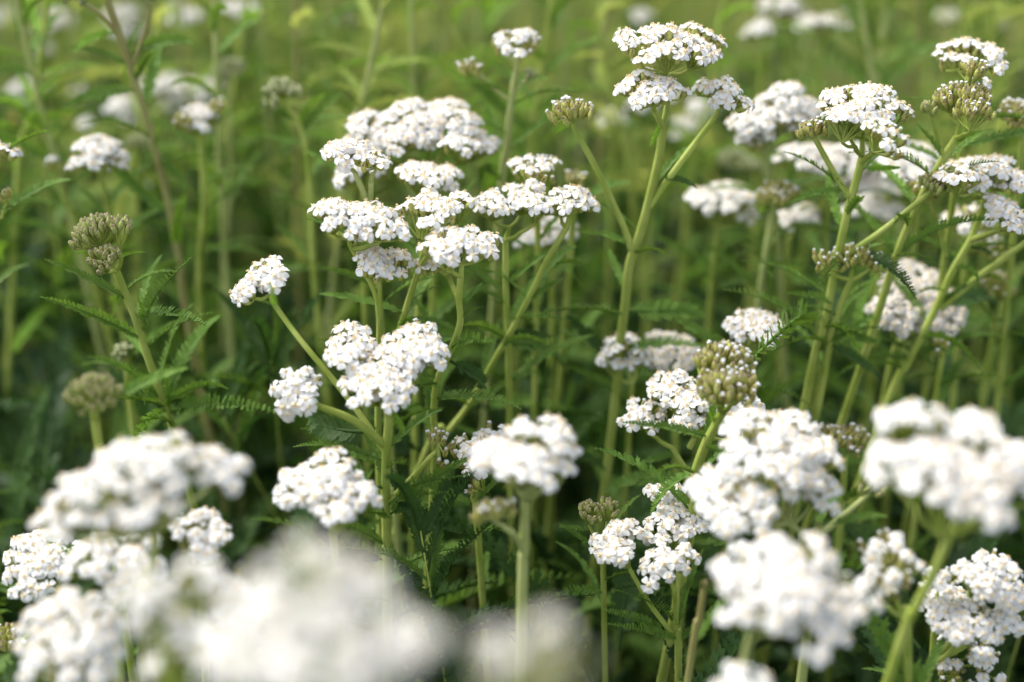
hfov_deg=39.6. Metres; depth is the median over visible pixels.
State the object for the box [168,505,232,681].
yarrow plant
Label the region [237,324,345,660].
leafy shoot
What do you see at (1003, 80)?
leafy shoot
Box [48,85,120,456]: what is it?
yarrow plant
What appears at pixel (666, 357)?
yarrow plant
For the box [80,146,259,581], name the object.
leafy shoot
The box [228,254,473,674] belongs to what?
yarrow plant
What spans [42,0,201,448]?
yarrow plant
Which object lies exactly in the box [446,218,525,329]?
leafy shoot
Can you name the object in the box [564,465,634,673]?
leafy shoot
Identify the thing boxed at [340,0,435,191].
yarrow plant
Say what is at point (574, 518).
leafy shoot
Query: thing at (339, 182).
yarrow plant
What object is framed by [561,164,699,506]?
leafy shoot
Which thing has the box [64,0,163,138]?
yarrow plant
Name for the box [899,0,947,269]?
leafy shoot
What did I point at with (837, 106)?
yarrow plant
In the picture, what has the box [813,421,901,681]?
yarrow plant
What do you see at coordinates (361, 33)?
yarrow plant
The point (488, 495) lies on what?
leafy shoot
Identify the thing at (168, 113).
yarrow plant
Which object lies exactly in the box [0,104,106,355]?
leafy shoot
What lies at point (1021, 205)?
leafy shoot
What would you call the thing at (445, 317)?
leafy shoot
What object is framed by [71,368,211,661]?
leafy shoot
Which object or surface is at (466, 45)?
yarrow plant
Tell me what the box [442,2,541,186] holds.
yarrow plant
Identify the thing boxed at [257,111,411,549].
leafy shoot
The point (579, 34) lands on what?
yarrow plant
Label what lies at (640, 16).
yarrow plant
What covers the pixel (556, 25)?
yarrow plant
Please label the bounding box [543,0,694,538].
yarrow plant
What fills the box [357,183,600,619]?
yarrow plant
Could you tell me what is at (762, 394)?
leafy shoot
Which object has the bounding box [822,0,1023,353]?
yarrow plant
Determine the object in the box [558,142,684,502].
leafy shoot
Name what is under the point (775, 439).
yarrow plant
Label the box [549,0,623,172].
yarrow plant
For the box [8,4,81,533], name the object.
yarrow plant
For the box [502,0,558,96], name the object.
yarrow plant
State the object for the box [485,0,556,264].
yarrow plant
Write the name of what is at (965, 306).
leafy shoot
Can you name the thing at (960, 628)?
yarrow plant
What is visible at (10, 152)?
yarrow plant
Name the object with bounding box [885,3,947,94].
leafy shoot
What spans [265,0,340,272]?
yarrow plant
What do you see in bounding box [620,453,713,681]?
leafy shoot
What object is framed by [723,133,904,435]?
leafy shoot
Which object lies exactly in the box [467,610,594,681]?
yarrow plant
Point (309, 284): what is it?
leafy shoot
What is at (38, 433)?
yarrow foliage
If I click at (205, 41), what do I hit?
yarrow plant
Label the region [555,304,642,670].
leafy shoot
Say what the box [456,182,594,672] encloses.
yarrow plant
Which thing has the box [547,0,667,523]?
yarrow plant
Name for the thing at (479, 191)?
leafy shoot
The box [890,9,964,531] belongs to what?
yarrow plant
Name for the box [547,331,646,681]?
leafy shoot
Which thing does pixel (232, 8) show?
yarrow plant
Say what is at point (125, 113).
yarrow plant
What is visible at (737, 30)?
yarrow plant
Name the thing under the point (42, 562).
yarrow plant
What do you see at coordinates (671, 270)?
leafy shoot
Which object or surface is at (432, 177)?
yarrow plant
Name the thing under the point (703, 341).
leafy shoot
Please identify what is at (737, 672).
yarrow plant
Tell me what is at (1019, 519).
leafy shoot
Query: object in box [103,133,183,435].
yarrow plant
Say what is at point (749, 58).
yarrow plant
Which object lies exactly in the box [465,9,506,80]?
yarrow plant
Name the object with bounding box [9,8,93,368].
yarrow plant
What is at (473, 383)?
leafy shoot
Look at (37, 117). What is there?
yarrow plant
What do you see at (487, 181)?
yarrow plant
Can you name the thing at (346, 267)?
leafy shoot
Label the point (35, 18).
yarrow plant
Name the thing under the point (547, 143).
leafy shoot
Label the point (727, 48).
leafy shoot
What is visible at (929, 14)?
leafy shoot
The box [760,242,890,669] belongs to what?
yarrow plant
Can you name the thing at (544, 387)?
leafy shoot
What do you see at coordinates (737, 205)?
yarrow plant
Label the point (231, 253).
leafy shoot
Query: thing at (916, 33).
yarrow plant
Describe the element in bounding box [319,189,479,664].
yarrow plant
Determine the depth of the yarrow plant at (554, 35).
1.34 m
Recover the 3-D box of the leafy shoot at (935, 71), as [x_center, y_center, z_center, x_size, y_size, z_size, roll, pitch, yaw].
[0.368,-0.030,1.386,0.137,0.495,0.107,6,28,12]
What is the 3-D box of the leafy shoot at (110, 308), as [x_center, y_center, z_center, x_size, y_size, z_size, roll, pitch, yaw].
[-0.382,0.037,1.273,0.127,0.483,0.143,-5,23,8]
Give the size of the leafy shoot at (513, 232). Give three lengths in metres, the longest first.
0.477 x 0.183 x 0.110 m
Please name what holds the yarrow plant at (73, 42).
on the ground at (526, 136)
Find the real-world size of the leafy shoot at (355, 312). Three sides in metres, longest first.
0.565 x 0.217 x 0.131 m
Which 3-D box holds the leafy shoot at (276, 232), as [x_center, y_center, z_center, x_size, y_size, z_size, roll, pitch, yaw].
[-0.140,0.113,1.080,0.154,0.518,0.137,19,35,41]
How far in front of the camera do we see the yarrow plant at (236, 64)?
0.81 m
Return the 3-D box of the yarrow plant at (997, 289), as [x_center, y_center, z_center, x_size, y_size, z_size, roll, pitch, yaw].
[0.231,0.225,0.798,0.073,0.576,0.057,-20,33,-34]
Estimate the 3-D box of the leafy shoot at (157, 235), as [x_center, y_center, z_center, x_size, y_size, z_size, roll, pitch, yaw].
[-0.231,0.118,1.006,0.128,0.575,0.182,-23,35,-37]
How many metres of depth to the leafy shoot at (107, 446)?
1.01 m
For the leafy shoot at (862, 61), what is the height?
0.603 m
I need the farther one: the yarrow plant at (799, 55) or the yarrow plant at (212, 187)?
the yarrow plant at (799, 55)
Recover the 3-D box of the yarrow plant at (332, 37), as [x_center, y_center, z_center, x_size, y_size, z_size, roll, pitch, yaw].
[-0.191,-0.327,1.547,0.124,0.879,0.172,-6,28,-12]
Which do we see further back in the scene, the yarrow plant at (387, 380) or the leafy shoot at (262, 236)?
the leafy shoot at (262, 236)
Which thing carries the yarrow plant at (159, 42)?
on the ground at (526, 136)
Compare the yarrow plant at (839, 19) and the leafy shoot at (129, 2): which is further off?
the leafy shoot at (129, 2)
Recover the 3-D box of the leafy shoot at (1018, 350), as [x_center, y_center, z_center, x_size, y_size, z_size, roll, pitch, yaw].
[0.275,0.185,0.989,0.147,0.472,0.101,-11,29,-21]
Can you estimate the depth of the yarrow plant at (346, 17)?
0.85 m
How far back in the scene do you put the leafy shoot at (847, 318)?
0.83 m
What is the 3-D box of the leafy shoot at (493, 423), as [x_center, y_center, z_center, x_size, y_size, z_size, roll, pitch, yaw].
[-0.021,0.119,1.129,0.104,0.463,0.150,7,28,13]
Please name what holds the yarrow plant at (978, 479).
on the ground at (526, 136)
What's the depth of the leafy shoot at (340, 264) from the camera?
1.06 m
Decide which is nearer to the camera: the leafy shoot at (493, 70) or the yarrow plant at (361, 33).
the yarrow plant at (361, 33)
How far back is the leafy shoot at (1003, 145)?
0.93 m
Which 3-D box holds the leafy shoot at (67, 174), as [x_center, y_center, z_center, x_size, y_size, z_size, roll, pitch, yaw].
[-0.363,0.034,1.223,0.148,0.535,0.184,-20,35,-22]
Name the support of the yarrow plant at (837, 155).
on the ground at (526, 136)
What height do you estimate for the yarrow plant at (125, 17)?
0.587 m
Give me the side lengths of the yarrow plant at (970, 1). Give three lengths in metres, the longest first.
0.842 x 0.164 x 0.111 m
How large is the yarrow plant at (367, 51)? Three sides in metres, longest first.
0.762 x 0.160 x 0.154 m
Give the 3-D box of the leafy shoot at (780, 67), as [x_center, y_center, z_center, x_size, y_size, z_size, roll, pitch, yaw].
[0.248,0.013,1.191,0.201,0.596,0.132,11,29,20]
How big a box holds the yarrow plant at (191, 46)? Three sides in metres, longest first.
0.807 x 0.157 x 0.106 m
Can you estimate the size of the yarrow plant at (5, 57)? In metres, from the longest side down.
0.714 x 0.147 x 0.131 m
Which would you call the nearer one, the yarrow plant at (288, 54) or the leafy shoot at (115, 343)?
the leafy shoot at (115, 343)
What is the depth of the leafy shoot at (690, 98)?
1.27 m
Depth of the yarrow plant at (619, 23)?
1.17 m
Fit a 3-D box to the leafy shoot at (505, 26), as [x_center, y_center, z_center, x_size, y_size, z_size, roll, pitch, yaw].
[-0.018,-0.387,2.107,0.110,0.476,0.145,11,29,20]
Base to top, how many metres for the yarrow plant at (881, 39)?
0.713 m
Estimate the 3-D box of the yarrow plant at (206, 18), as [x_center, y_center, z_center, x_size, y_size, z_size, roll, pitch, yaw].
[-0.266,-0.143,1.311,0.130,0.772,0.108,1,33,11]
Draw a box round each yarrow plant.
[0,0,102,568]
[0,0,105,361]
[0,0,142,508]
[0,0,159,434]
[0,5,45,388]
[0,9,147,366]
[0,40,48,367]
[0,79,47,432]
[0,130,53,493]
[0,154,187,613]
[0,178,70,526]
[0,526,127,680]
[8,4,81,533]
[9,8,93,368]
[12,585,126,681]
[25,0,174,643]
[27,428,252,681]
[28,2,99,122]
[40,212,276,561]
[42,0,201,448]
[47,116,119,402]
[47,366,188,681]
[48,26,99,290]
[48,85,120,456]
[54,20,128,184]
[58,6,131,270]
[59,530,166,681]
[62,0,256,673]
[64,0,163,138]
[65,133,210,658]
[66,0,162,193]
[67,0,199,418]
[72,320,176,639]
[75,94,153,340]
[82,4,180,332]
[91,0,178,198]
[91,0,204,273]
[103,0,173,241]
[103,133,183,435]
[103,556,237,681]
[104,0,198,421]
[106,0,218,343]
[107,182,150,443]
[112,0,272,418]
[126,72,221,440]
[130,0,207,125]
[131,0,289,673]
[134,614,220,681]
[136,0,166,64]
[137,0,327,583]
[143,96,268,492]
[157,372,233,679]
[160,1,234,351]
[166,0,277,259]
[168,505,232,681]
[172,57,280,519]
[175,0,199,99]
[184,0,254,264]
[188,562,266,644]
[191,0,284,387]
[191,534,450,681]
[207,0,351,460]
[210,0,347,456]
[226,0,316,264]
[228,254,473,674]
[233,0,333,287]
[249,0,430,591]
[249,8,322,167]
[250,446,393,623]
[259,77,373,613]
[260,0,457,574]
[264,0,410,345]
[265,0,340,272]
[266,0,387,419]
[276,0,344,94]
[285,12,368,420]
[287,0,340,283]
[287,31,332,215]
[290,9,408,546]
[301,196,445,657]
[304,150,396,662]
[306,136,446,615]
[309,0,504,552]
[315,10,363,66]
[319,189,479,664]
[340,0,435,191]
[340,159,491,679]
[343,96,501,681]
[345,0,398,99]
[349,0,452,416]
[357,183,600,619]
[394,0,482,378]
[394,0,547,614]
[398,0,543,610]
[403,0,489,258]
[412,224,521,681]
[412,421,518,681]
[416,0,484,222]
[424,0,488,186]
[425,0,485,497]
[426,0,493,169]
[436,27,579,653]
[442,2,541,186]
[444,0,484,263]
[445,0,503,189]
[446,0,508,386]
[449,0,484,217]
[451,0,608,613]
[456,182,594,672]
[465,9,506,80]
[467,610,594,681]
[468,412,582,681]
[477,0,575,428]
[481,153,583,667]
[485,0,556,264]
[486,0,551,73]
[493,2,634,385]
[494,6,625,522]
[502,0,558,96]
[502,216,589,607]
[506,169,631,631]
[526,1,556,56]
[527,0,609,330]
[529,0,606,330]
[531,494,640,681]
[537,0,648,470]
[537,20,755,681]
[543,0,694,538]
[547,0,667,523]
[548,0,641,315]
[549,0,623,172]
[558,331,673,677]
[574,107,670,661]
[588,90,712,669]
[588,483,713,681]
[594,339,760,681]
[601,8,683,466]
[604,368,765,668]
[605,0,740,250]
[607,0,735,335]
[607,330,711,681]
[609,0,747,224]
[611,0,658,143]
[611,0,687,85]
[615,0,767,675]
[620,3,704,270]
[626,0,686,133]
[641,179,788,649]
[643,0,726,155]
[656,97,725,669]
[660,0,757,330]
[669,295,819,679]
[681,177,828,674]
[683,405,887,681]
[684,562,768,681]
[689,148,780,600]
[697,0,763,277]
[698,0,796,338]
[701,80,860,642]
[704,0,824,379]
[708,531,884,669]
[710,0,739,181]
[713,661,772,681]
[720,0,816,534]
[720,17,803,458]
[723,80,951,667]
[741,205,842,561]
[749,0,862,380]
[759,80,998,667]
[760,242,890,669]
[765,141,904,649]
[768,0,814,187]
[770,10,852,411]
[788,152,1023,681]
[790,0,1016,636]
[796,0,820,50]
[806,0,949,681]
[808,184,940,681]
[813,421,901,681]
[819,258,967,675]
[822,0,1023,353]
[822,1,887,136]
[824,0,931,205]
[835,128,932,681]
[841,36,1023,606]
[857,528,946,681]
[859,0,981,498]
[861,140,958,667]
[861,548,1023,681]
[863,397,1023,681]
[865,330,1001,664]
[888,18,1009,525]
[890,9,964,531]
[908,269,1023,681]
[915,203,1007,656]
[916,0,1023,446]
[920,0,1023,439]
[922,0,944,223]
[924,0,1021,244]
[965,0,1023,349]
[978,96,1023,535]
[997,32,1023,39]
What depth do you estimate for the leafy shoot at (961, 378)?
1.26 m
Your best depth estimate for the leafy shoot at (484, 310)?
0.95 m
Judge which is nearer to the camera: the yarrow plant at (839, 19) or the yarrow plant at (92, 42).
the yarrow plant at (839, 19)
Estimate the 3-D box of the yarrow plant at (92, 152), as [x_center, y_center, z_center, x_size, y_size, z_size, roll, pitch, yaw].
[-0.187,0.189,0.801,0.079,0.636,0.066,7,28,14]
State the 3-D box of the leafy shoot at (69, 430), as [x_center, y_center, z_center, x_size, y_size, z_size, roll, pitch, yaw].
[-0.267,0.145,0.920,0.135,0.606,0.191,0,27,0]
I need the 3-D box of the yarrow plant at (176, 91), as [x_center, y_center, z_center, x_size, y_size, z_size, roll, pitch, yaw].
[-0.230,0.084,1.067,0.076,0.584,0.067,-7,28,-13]
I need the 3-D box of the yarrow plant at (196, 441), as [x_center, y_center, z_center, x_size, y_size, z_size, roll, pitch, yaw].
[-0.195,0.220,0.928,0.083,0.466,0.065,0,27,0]
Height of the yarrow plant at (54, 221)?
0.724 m
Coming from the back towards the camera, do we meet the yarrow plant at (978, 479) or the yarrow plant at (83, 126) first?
the yarrow plant at (83, 126)
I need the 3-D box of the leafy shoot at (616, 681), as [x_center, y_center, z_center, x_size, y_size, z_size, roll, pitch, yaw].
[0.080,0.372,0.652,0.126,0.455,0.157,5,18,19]
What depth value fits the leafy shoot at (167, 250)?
0.95 m
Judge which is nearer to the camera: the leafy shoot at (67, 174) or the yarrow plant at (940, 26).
the leafy shoot at (67, 174)
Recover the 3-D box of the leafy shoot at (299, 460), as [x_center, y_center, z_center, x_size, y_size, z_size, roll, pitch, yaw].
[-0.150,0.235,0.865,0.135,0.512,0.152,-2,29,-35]
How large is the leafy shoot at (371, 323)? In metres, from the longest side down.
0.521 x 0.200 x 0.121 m
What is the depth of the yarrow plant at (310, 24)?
1.50 m
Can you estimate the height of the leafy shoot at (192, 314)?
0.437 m
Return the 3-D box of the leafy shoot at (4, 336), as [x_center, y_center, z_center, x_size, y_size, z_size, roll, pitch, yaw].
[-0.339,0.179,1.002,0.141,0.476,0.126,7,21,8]
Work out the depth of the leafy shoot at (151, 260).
0.94 m
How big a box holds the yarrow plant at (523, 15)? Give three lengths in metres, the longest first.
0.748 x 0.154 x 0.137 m
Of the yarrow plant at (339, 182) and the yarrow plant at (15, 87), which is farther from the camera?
the yarrow plant at (15, 87)
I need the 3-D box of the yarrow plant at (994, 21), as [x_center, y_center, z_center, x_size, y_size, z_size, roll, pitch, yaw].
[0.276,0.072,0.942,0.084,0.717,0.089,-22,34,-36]
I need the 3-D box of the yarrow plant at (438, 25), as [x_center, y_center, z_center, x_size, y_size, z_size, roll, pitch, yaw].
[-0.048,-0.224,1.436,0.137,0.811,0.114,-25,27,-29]
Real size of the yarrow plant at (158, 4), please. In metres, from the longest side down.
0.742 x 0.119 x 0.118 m
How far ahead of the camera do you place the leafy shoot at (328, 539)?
0.95 m
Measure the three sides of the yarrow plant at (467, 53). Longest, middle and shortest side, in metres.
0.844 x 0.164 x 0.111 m
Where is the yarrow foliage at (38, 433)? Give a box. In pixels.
[0,3,1023,681]
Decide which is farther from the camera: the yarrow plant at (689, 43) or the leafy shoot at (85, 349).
the leafy shoot at (85, 349)
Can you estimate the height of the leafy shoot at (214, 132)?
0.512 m
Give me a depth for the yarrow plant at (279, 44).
1.21 m
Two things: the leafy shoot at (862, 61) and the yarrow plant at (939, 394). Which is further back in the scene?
the leafy shoot at (862, 61)
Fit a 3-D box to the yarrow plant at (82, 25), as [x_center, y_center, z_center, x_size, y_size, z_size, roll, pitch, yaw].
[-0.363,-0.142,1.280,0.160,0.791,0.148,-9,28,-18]
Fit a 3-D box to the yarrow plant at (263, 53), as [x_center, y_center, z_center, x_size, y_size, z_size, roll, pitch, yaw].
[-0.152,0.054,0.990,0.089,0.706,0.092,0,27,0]
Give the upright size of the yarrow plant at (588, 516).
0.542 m
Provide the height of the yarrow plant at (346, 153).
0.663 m
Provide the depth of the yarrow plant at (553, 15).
0.76 m
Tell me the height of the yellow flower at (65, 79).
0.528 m
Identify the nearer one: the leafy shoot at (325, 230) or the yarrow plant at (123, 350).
the yarrow plant at (123, 350)
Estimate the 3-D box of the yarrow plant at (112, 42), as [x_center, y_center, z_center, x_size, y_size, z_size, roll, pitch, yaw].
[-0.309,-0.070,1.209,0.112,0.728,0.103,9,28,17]
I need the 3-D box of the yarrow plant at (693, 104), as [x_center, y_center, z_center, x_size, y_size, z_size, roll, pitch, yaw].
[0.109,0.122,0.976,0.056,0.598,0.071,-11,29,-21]
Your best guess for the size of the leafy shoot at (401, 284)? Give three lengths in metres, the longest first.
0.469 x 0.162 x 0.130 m
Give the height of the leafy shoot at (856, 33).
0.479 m
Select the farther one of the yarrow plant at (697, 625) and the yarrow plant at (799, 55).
the yarrow plant at (799, 55)
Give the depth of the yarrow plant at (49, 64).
1.36 m
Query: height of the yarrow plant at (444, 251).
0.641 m
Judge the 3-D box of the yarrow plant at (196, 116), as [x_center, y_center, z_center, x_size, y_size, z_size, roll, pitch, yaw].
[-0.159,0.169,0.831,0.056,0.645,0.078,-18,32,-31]
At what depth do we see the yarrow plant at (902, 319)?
0.65 m
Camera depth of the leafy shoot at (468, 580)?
1.02 m
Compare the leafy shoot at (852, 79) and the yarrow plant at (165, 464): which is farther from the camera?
the leafy shoot at (852, 79)
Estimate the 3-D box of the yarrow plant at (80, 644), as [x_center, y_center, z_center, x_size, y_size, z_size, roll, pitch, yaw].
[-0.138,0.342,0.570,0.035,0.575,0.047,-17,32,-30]
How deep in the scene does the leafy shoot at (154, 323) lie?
0.80 m
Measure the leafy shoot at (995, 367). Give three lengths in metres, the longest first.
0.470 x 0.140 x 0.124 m
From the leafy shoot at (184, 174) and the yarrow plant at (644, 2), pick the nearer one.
the leafy shoot at (184, 174)
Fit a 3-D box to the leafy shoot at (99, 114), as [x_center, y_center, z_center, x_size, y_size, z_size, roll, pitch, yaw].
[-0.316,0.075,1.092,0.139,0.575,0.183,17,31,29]
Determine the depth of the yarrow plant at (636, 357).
0.64 m
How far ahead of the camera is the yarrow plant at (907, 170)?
0.69 m
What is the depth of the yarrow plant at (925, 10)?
1.46 m
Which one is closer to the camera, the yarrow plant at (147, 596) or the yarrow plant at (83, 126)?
the yarrow plant at (147, 596)
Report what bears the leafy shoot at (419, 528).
on the ground at (526, 136)
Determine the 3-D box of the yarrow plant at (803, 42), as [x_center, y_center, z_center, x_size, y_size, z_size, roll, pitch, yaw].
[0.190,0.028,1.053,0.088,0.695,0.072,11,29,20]
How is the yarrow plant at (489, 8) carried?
on the ground at (526, 136)
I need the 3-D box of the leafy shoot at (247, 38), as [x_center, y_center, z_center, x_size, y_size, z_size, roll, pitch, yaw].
[-0.155,-0.039,1.302,0.228,0.594,0.138,-28,37,-34]
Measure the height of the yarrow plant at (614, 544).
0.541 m
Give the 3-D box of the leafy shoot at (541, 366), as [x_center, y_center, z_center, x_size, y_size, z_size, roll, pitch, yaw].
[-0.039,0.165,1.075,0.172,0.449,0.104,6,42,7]
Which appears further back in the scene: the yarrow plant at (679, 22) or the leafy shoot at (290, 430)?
the yarrow plant at (679, 22)
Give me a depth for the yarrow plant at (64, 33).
1.47 m
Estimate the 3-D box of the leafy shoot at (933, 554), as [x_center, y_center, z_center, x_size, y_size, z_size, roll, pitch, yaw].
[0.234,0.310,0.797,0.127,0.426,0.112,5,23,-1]
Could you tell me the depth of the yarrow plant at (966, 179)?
0.62 m
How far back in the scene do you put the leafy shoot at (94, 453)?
1.05 m
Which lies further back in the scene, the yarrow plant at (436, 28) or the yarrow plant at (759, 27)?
the yarrow plant at (436, 28)
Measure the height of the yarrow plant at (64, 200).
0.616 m
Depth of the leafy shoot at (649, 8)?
1.38 m
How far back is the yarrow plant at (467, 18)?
1.51 m
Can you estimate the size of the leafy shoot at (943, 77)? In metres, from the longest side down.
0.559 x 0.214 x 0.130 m
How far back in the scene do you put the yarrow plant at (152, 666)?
0.37 m
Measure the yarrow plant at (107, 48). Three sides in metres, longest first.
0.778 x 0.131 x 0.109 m
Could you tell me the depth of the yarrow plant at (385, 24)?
1.87 m
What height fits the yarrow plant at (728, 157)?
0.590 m
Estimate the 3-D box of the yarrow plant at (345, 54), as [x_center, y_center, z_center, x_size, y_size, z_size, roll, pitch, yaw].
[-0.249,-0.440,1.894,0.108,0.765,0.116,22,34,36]
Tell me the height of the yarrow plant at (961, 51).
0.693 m
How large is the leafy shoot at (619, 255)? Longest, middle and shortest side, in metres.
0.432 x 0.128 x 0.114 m
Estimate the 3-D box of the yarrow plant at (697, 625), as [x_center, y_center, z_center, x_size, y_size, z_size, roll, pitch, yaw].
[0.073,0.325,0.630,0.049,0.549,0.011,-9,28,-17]
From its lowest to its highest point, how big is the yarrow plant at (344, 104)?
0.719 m
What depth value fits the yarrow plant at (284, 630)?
0.25 m
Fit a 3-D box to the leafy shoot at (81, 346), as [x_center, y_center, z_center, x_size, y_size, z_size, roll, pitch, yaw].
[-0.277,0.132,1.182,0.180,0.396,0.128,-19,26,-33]
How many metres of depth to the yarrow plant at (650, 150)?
0.82 m
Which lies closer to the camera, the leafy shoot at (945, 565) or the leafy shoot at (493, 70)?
the leafy shoot at (945, 565)
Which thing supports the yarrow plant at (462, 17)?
on the ground at (526, 136)
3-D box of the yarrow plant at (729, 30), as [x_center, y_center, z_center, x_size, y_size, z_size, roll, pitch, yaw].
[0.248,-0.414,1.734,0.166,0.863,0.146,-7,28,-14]
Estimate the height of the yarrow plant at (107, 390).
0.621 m
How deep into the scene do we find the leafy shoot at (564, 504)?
1.03 m
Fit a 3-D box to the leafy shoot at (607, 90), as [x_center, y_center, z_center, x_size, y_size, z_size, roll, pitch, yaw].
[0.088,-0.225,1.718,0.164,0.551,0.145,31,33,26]
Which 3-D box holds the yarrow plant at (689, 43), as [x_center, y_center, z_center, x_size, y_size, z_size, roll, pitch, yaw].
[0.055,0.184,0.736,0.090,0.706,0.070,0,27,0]
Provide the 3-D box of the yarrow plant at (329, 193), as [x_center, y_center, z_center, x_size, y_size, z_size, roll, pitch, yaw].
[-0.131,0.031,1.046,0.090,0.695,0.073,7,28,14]
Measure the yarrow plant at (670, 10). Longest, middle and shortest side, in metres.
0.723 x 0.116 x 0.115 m
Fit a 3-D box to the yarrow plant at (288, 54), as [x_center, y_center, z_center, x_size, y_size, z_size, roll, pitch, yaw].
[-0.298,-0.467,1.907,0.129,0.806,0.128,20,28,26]
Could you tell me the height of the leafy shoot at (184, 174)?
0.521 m
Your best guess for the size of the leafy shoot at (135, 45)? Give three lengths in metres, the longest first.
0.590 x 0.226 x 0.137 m
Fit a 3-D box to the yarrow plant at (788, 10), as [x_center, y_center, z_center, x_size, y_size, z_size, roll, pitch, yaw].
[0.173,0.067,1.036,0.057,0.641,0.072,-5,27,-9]
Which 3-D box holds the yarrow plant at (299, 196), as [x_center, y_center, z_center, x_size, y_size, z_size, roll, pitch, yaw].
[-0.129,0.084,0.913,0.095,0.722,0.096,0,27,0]
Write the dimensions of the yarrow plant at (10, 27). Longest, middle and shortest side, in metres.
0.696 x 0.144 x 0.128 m
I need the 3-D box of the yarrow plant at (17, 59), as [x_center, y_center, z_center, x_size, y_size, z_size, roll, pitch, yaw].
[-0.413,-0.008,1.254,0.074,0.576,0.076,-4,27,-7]
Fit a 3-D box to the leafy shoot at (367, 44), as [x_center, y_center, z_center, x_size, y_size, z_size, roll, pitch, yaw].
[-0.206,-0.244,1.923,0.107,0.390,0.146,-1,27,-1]
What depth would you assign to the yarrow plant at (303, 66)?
1.69 m
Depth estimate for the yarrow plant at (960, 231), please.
0.66 m
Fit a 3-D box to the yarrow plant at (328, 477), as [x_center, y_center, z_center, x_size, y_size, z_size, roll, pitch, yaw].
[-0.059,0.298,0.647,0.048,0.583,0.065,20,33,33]
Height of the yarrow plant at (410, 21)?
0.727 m
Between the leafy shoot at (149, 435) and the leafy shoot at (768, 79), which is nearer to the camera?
the leafy shoot at (149, 435)
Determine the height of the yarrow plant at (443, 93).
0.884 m
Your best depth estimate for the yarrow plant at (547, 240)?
0.68 m
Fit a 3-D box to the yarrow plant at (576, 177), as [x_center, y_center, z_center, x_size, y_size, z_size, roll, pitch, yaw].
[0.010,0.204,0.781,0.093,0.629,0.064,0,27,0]
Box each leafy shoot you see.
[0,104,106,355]
[0,155,42,510]
[0,171,150,674]
[0,258,59,677]
[0,281,188,678]
[0,341,49,492]
[0,390,151,629]
[1,234,258,676]
[3,200,104,681]
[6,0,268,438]
[7,116,132,461]
[14,54,69,375]
[20,110,111,377]
[20,403,119,601]
[26,310,177,547]
[37,53,133,640]
[42,209,139,534]
[52,330,138,532]
[53,266,271,659]
[57,207,89,321]
[61,20,171,528]
[68,442,202,681]
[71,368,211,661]
[74,309,189,510]
[79,402,132,639]
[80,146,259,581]
[101,204,300,585]
[119,0,169,141]
[121,135,264,492]
[127,195,242,519]
[128,250,239,430]
[129,168,211,666]
[133,324,391,664]
[153,197,266,494]
[162,237,267,574]
[164,82,283,437]
[168,45,239,204]
[171,118,295,583]
[177,304,275,679]
[181,284,374,668]
[187,205,327,541]
[187,239,418,611]
[191,17,403,455]
[207,87,309,556]
[223,332,352,569]
[225,164,407,548]
[231,192,373,563]
[234,0,319,253]
[234,146,408,466]
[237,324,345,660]
[246,249,349,485]
[256,115,325,660]
[256,259,348,554]
[257,71,346,281]
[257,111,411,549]
[262,367,421,666]
[287,278,516,611]
[293,226,414,598]
[304,93,404,457]
[316,520,340,630]
[329,465,513,681]
[340,40,470,529]
[349,7,394,90]
[384,231,580,673]
[390,157,452,524]
[399,282,411,531]
[405,358,602,670]
[406,99,566,614]
[406,136,560,550]
[411,301,568,628]
[438,178,480,289]
[440,419,499,642]
[443,401,498,602]
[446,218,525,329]
[453,323,583,596]
[455,267,485,386]
[455,429,501,635]
[459,359,610,678]
[468,29,512,160]
[471,251,528,429]
[472,123,569,385]
[473,21,526,143]
[478,216,562,556]
[487,429,595,666]
[511,290,631,583]
[536,491,639,674]
[540,179,681,681]
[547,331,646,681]
[547,332,837,681]
[550,152,670,600]
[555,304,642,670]
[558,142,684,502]
[560,210,631,576]
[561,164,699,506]
[561,286,655,662]
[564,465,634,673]
[568,6,653,254]
[571,14,622,162]
[587,76,716,469]
[594,672,724,681]
[597,247,698,450]
[620,362,707,681]
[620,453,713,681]
[633,122,754,329]
[644,203,827,649]
[648,232,789,440]
[652,231,754,542]
[666,234,719,435]
[675,318,716,462]
[690,0,816,336]
[718,8,748,111]
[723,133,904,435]
[745,0,859,478]
[770,218,873,515]
[773,372,994,681]
[787,6,884,203]
[788,264,926,666]
[799,0,858,235]
[809,398,925,657]
[817,0,911,235]
[822,67,904,389]
[859,314,1023,661]
[859,377,980,659]
[872,65,1002,420]
[877,62,942,372]
[879,0,952,141]
[885,0,940,97]
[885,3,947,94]
[891,55,1021,330]
[897,0,925,96]
[898,247,996,544]
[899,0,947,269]
[916,538,989,673]
[918,523,981,629]
[927,268,1006,411]
[934,37,1023,408]
[940,135,1023,545]
[952,313,1023,550]
[965,36,1023,352]
[969,139,1023,392]
[973,344,1023,667]
[1006,489,1023,681]
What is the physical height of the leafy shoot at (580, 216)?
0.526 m
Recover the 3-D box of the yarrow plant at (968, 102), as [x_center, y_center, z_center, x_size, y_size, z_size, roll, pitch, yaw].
[0.159,0.196,0.735,0.094,0.684,0.071,15,31,27]
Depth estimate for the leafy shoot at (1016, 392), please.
0.91 m
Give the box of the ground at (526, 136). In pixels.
[26,0,1023,673]

